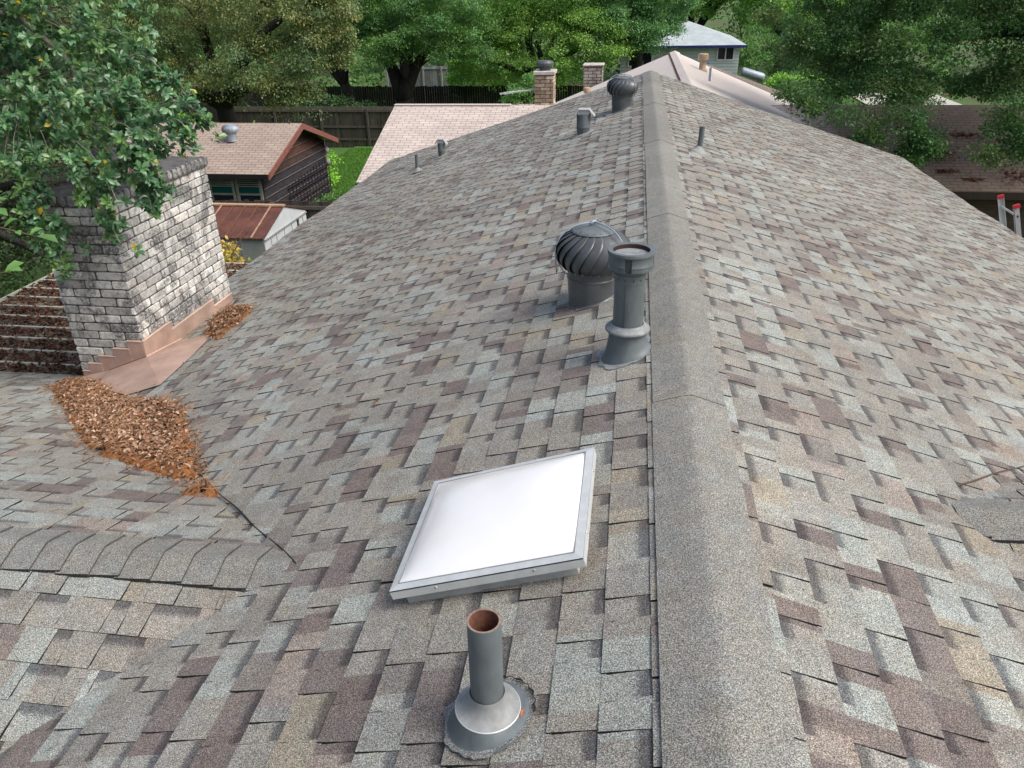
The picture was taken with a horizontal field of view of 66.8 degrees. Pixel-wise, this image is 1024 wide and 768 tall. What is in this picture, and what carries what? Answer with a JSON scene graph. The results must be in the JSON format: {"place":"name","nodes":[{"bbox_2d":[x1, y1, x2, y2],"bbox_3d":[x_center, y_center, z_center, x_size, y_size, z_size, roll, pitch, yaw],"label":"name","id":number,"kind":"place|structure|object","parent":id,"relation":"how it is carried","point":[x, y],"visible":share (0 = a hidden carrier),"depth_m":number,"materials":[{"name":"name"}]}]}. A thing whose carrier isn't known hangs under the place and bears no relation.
{"place":"outdoors","nodes":[
{"label":"outdoors","id":0,"kind":"place"},
{"bbox_2d":[329,146,373,194],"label":"lawn","id":1,"kind":"structure","parent":0,"point":[346,169],"depth_m":34.46,"materials":[{"name":"green plant"}]},
{"bbox_2d":[0,0,1023,296],"bbox_3d":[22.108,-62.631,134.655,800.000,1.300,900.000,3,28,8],"label":"ground","id":2,"kind":"structure","parent":0,"point":[716,24],"depth_m":68.15,"materials":[{"name":"green plant"}]},
{"bbox_2d":[0,0,195,297],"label":"oak tree","id":3,"kind":"object","parent":2,"relation":"on","point":[8,237],"visible":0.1,"depth_m":16.62,"materials":[{"name":"green plant"}]},
{"bbox_2d":[0,0,227,281],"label":"evergreen tree","id":4,"kind":"object","parent":2,"relation":"on","point":[21,70],"visible":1,"depth_m":6.28,"materials":[{"name":"green plant"}]},
{"bbox_2d":[0,197,57,272],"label":"leafy branch","id":5,"kind":"object","parent":4,"relation":"attached to","point":[14,265],"visible":1,"depth_m":2.68,"materials":[{"name":"green plant"}]},
{"bbox_2d":[0,262,248,374],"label":"patio cover","id":6,"kind":"object","parent":2,"relation":"on","point":[21,326],"visible":0.09,"depth_m":9.52,"materials":[{"name":"brown wood"}]},
{"bbox_2d":[0,262,249,374],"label":"leaf pile","id":7,"kind":"object","parent":6,"relation":"on","point":[43,341],"visible":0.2,"depth_m":9.38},
{"bbox_2d":[77,102,202,142],"bbox_3d":[-14.007,-9.189,29.982,5.642,3.783,2.744,3,28,8],"label":"bush","id":8,"kind":"object","parent":2,"relation":"on","point":[165,122],"visible":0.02,"depth_m":29.33,"materials":[{"name":"green plant"}]},
{"bbox_2d":[38,200,332,267],"bbox_3d":[-9.011,-3.961,21.686,9.228,2.430,0.115,3,28,8],"label":"fence","id":9,"kind":"object","parent":2,"relation":"on","point":[315,206],"visible":0.13,"depth_m":20.78,"materials":[{"name":"brown wood"}]},
{"bbox_2d":[6,0,366,127],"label":"live oak","id":10,"kind":"object","parent":2,"relation":"on","point":[220,93],"visible":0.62,"depth_m":29.36,"materials":[{"name":"green plant"}]},
{"bbox_2d":[125,121,338,217],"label":"garden shed","id":11,"kind":"structure","parent":2,"relation":"on","point":[265,161],"depth_m":23.97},
{"bbox_2d":[208,179,236,200],"bbox_3d":[-8.679,-5.636,23.359,0.820,1.295,0.047,3,28,8],"label":"window","id":12,"kind":"structure","parent":11,"relation":"in","point":[221,189],"depth_m":23.25,"materials":[{"name":"green glass"}]},
{"bbox_2d":[221,124,238,141],"bbox_3d":[-8.697,-7.772,23.989,0.501,0.516,0.506,3,28,8],"label":"turbine vent","id":13,"kind":"object","parent":11,"relation":"on","point":[230,130],"visible":0.91,"depth_m":23.85,"materials":[{"name":"silver metal"}]},
{"bbox_2d":[234,179,263,200],"bbox_3d":[-7.828,-5.593,23.241,0.820,1.295,0.047,3,28,8],"label":"window","id":14,"kind":"structure","parent":11,"relation":"in","point":[248,189],"depth_m":23.13,"materials":[{"name":"green glass"}]},
{"bbox_2d":[288,157,331,216],"bbox_3d":[-6.828,-6.564,26.532,0.030,1.760,3.700,3,28,8],"label":"trellis","id":15,"kind":"object","parent":11,"relation":"attached to","point":[312,184],"visible":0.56,"depth_m":26.56,"materials":[{"name":"wood"}]},
{"bbox_2d":[324,146,330,164],"bbox_3d":[-6.589,-8.140,27.688,0.180,0.670,0.175,3,28,8],"label":"lamp","id":16,"kind":"object","parent":11,"relation":"attached to","point":[326,149],"visible":1,"depth_m":27.66,"materials":[{"name":"white paint"}]},
{"bbox_2d":[219,224,253,262],"bbox_3d":[-6.218,-1.953,16.087,1.896,2.572,1.368,-25,36,-38],"label":"bush","id":17,"kind":"object","parent":2,"relation":"on","point":[230,253],"visible":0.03,"depth_m":15.97,"materials":[{"name":"yellow plant"}]},
{"bbox_2d":[212,203,306,261],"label":"metal shed","id":18,"kind":"structure","parent":2,"relation":"on","point":[273,224],"depth_m":18.11,"materials":[{"name":"metal"}]},
{"bbox_2d":[253,120,343,186],"bbox_3d":[-8.409,-8.358,29.055,4.299,2.954,2.512,3,28,8],"label":"bush","id":19,"kind":"object","parent":2,"relation":"on","point":[331,157],"visible":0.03,"depth_m":28.87,"materials":[{"name":"green plant"}]},
{"bbox_2d":[234,107,393,147],"bbox_3d":[-7.578,-12.607,38.597,13.568,2.250,0.115,3,28,8],"label":"fence","id":20,"kind":"object","parent":2,"relation":"on","point":[326,125],"visible":0.18,"depth_m":38.68,"materials":[{"name":"brown wood"}]},
{"bbox_2d":[311,189,341,210],"bbox_3d":[-6.251,-5.854,26.069,0.882,1.178,2.948,0,27,2],"label":"bush","id":21,"kind":"object","parent":2,"relation":"on","point":[333,197],"visible":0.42,"depth_m":26.41,"materials":[{"name":"green plant"}]},
{"bbox_2d":[272,0,384,106],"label":"live oak","id":22,"kind":"object","parent":2,"relation":"on","point":[341,77],"visible":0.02,"depth_m":42.98,"materials":[{"name":"green plant"}]},
{"bbox_2d":[84,85,582,121],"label":"fence","id":23,"kind":"object","parent":2,"relation":"on","point":[465,97],"visible":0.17,"depth_m":45.13,"materials":[{"name":"brown wood"}]},
{"bbox_2d":[292,92,384,136],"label":"bush","id":24,"kind":"object","parent":2,"relation":"on","point":[340,102],"visible":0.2,"depth_m":40.48,"materials":[{"name":"green plant"}]},
{"bbox_2d":[325,0,503,103],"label":"live oak","id":25,"kind":"object","parent":2,"relation":"on","point":[449,34],"visible":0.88,"depth_m":39.22,"materials":[{"name":"green plant"}]},
{"bbox_2d":[385,66,448,103],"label":"fence","id":26,"kind":"object","parent":2,"relation":"on","point":[433,77],"visible":0.17,"depth_m":49.83,"materials":[{"name":"grey wood"}]},
{"bbox_2d":[439,56,580,96],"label":"bush","id":27,"kind":"object","parent":2,"relation":"on","point":[451,77],"visible":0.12,"depth_m":45.98,"materials":[{"name":"green plant"}]},
{"bbox_2d":[0,70,1023,767],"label":"shingled house","id":28,"kind":"structure","parent":2,"relation":"on","point":[800,422],"depth_m":3.51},
{"bbox_2d":[34,374,210,478],"bbox_3d":[-2.933,0.221,5.857,0.936,0.864,3.761,-20,33,-32],"label":"leaf pile","id":29,"kind":"object","parent":28,"relation":"on","point":[148,434],"visible":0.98,"depth_m":5.28,"materials":[{"name":"plant"}]},
{"bbox_2d":[36,381,221,482],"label":"stray leaves","id":30,"kind":"object","parent":28,"relation":"on","point":[179,473],"visible":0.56,"depth_m":4.71,"materials":[{"name":"brown plant"}]},
{"bbox_2d":[169,471,232,498],"bbox_3d":[-1.644,0.558,4.122,0.332,0.116,0.319,3,28,8],"label":"leaf pile","id":31,"kind":"object","parent":28,"relation":"on","point":[210,491],"visible":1,"depth_m":4.11,"materials":[{"name":"plant"}]},
{"bbox_2d":[199,303,256,340],"bbox_3d":[-2.847,-0.630,7.787,0.613,0.272,1.337,-7,28,-11],"label":"leaf pile","id":32,"kind":"object","parent":28,"relation":"on","point":[224,320],"visible":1,"depth_m":7.61,"materials":[{"name":"plant"}]},
{"bbox_2d":[0,181,517,469],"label":"stray leaves","id":33,"kind":"object","parent":28,"relation":"on","point":[283,338],"visible":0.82,"depth_m":6.26,"materials":[{"name":"brown plant"}]},
{"bbox_2d":[1,178,522,750],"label":"needle litter","id":34,"kind":"object","parent":28,"relation":"on","point":[253,452],"visible":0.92,"depth_m":4.26,"materials":[{"name":"brown plant"}]},
{"bbox_2d":[413,155,422,172],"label":"plumbing vent","id":35,"kind":"object","parent":28,"relation":"on","point":[417,169],"visible":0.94,"depth_m":13.46,"materials":[{"name":"grey metal"}]},
{"bbox_2d":[434,138,447,157],"bbox_3d":[-1.306,-4.344,14.382,0.230,0.383,0.211,3,28,8],"label":"capped vent","id":36,"kind":"object","parent":28,"relation":"on","point":[441,142],"visible":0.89,"depth_m":14.32,"materials":[{"name":"grey metal"}]},
{"bbox_2d":[443,608,538,759],"bbox_3d":[-0.066,0.783,2.064,0.266,0.406,0.271,3,28,8],"label":"plumbing vent","id":37,"kind":"object","parent":28,"relation":"on","point":[489,711],"visible":1,"depth_m":2.05,"materials":[{"name":"metal"}]},
{"bbox_2d":[389,447,595,601],"bbox_3d":[-0.043,0.523,2.863,0.666,0.316,0.667,3,28,8],"label":"skylight","id":38,"kind":"object","parent":28,"relation":"on","point":[517,524],"visible":1,"depth_m":2.70,"materials":[{"name":"metal"}]},
{"bbox_2d":[572,108,594,136],"bbox_3d":[1.009,-3.663,10.949,0.316,0.421,0.304,3,28,8],"label":"capped vent","id":39,"kind":"object","parent":28,"relation":"on","point":[583,126],"visible":0.9,"depth_m":10.87,"materials":[{"name":"grey metal"}]},
{"bbox_2d":[554,218,629,309],"bbox_3d":[0.492,-0.731,4.740,0.463,0.557,0.475,3,28,8],"label":"turbine vent","id":40,"kind":"object","parent":28,"relation":"on","point":[581,254],"visible":0.87,"depth_m":4.59,"materials":[{"name":"grey metal"}]},
{"bbox_2d":[607,73,638,112],"bbox_3d":[1.677,-4.424,11.807,0.477,0.577,0.491,3,28,8],"label":"turbine vent","id":41,"kind":"object","parent":28,"relation":"on","point":[622,89],"visible":1,"depth_m":11.65,"materials":[{"name":"grey metal"}]},
{"bbox_2d":[596,242,655,369],"bbox_3d":[0.602,-0.362,3.803,0.368,0.610,0.300,3,28,8],"label":"flue pipe","id":42,"kind":"object","parent":28,"relation":"on","point":[630,265],"visible":0.99,"depth_m":3.76,"materials":[{"name":"grey metal"}]},
{"bbox_2d":[690,126,707,154],"bbox_3d":[2.118,-2.728,8.747,0.204,0.328,0.204,3,28,8],"label":"plumbing vent","id":43,"kind":"object","parent":28,"relation":"on","point":[698,147],"visible":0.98,"depth_m":8.72,"materials":[{"name":"grey metal"}]},
{"bbox_2d":[957,466,1023,489],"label":"fallen twig","id":44,"kind":"object","parent":28,"relation":"on","point":[961,484],"visible":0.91,"depth_m":3.47,"materials":[{"name":"brown wood"}]},
{"bbox_2d":[0,0,1023,94],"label":"woodland","id":45,"kind":"object","parent":2,"relation":"on","point":[439,61],"visible":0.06,"depth_m":55.38,"materials":[{"name":"green plant"}]},
{"bbox_2d":[498,71,534,103],"bbox_3d":[0.413,-11.800,34.367,1.943,3.804,1.800,-6,28,-8],"label":"bush","id":46,"kind":"object","parent":2,"relation":"on","point":[527,81],"visible":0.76,"depth_m":33.61,"materials":[{"name":"green plant"}]},
{"bbox_2d":[445,0,641,91],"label":"elm tree","id":47,"kind":"object","parent":2,"relation":"on","point":[560,19],"visible":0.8,"depth_m":40.84,"materials":[{"name":"green plant"}]},
{"bbox_2d":[578,0,705,69],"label":"oak tree","id":48,"kind":"object","parent":2,"relation":"on","point":[648,23],"visible":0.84,"depth_m":40.59,"materials":[{"name":"green plant"}]},
{"bbox_2d":[356,51,1023,245],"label":"tan roofed house","id":49,"kind":"structure","parent":2,"relation":"on","point":[409,128],"depth_m":21.41,"materials":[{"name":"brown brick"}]},
{"bbox_2d":[500,87,534,94],"bbox_3d":[0.203,-8.741,23.237,1.090,0.237,0.582,3,28,8],"label":"tv aerial","id":50,"kind":"object","parent":49,"relation":"attached to","point":[506,93],"visible":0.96,"depth_m":23.06,"materials":[{"name":"metal"}]},
{"bbox_2d":[583,87,590,93],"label":"capped vent","id":51,"kind":"object","parent":49,"relation":"on","point":[586,90],"visible":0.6,"depth_m":23.96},
{"bbox_2d":[698,53,708,72],"bbox_3d":[5.801,-9.744,23.595,0.320,0.560,0.320,3,28,8],"label":"capped vent","id":52,"kind":"object","parent":49,"relation":"on","point":[703,58],"visible":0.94,"depth_m":23.48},
{"bbox_2d":[708,67,711,80],"bbox_3d":[5.397,-8.416,21.162,0.128,0.390,0.128,3,28,8],"label":"vent pipe","id":53,"kind":"object","parent":49,"relation":"on","point":[710,71],"visible":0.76,"depth_m":21.12,"materials":[{"name":"grey metal"}]},
{"bbox_2d":[897,125,1023,183],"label":"leaf litter","id":54,"kind":"object","parent":49,"relation":"on","point":[971,178],"visible":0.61,"depth_m":19.11,"materials":[{"name":"brown plant"}]},
{"bbox_2d":[617,21,764,81],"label":"blue roofed house","id":55,"kind":"structure","parent":2,"relation":"on","point":[721,49],"depth_m":45.22,"materials":[{"name":"green"}]},
{"bbox_2d":[628,51,652,66],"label":"window","id":56,"kind":"structure","parent":55,"relation":"in","point":[647,58],"depth_m":45.67,"materials":[{"name":"black glass"}]},
{"bbox_2d":[716,48,734,60],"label":"window","id":57,"kind":"structure","parent":55,"relation":"in","point":[723,54],"depth_m":44.95,"materials":[{"name":"white paint"}]},
{"bbox_2d":[659,0,813,37],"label":"elm tree","id":58,"kind":"object","parent":2,"relation":"on","point":[709,8],"visible":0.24,"depth_m":57.26,"materials":[{"name":"green plant"}]},
{"bbox_2d":[699,61,784,98],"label":"dark roofed house","id":59,"kind":"structure","parent":2,"relation":"on","point":[761,86],"depth_m":32.55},
{"bbox_2d":[730,0,852,76],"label":"elm tree","id":60,"kind":"object","parent":2,"relation":"on","point":[744,10],"visible":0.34,"depth_m":52.27,"materials":[{"name":"green plant"}]},
{"bbox_2d":[738,10,850,83],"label":"bush","id":61,"kind":"object","parent":2,"relation":"on","point":[764,54],"visible":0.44,"depth_m":48.83,"materials":[{"name":"green plant"}]},
{"bbox_2d":[763,70,825,91],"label":"bush","id":62,"kind":"object","parent":2,"relation":"on","point":[780,75],"visible":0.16,"depth_m":43.67,"materials":[{"name":"green plant"}]},
{"bbox_2d":[746,0,1023,171],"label":"oak tree","id":63,"kind":"object","parent":2,"relation":"on","point":[806,45],"visible":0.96,"depth_m":17.55,"materials":[{"name":"green plant"}]},
{"bbox_2d":[771,72,1023,104],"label":"hedge","id":64,"kind":"object","parent":2,"relation":"on","point":[782,80],"visible":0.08,"depth_m":41.71,"materials":[{"name":"green plant"}]},
{"bbox_2d":[997,194,1021,236],"bbox_3d":[7.558,-0.800,11.567,1.366,3.905,0.577,3,28,8],"label":"ladder","id":65,"kind":"object","parent":2,"relation":"on","point":[1015,213],"visible":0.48,"depth_m":10.77,"materials":[{"name":"metal"}]},
{"bbox_2d":[852,93,961,104],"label":"road","id":66,"kind":"structure","parent":0,"point":[949,102],"depth_m":49.25,"materials":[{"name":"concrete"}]}
]}

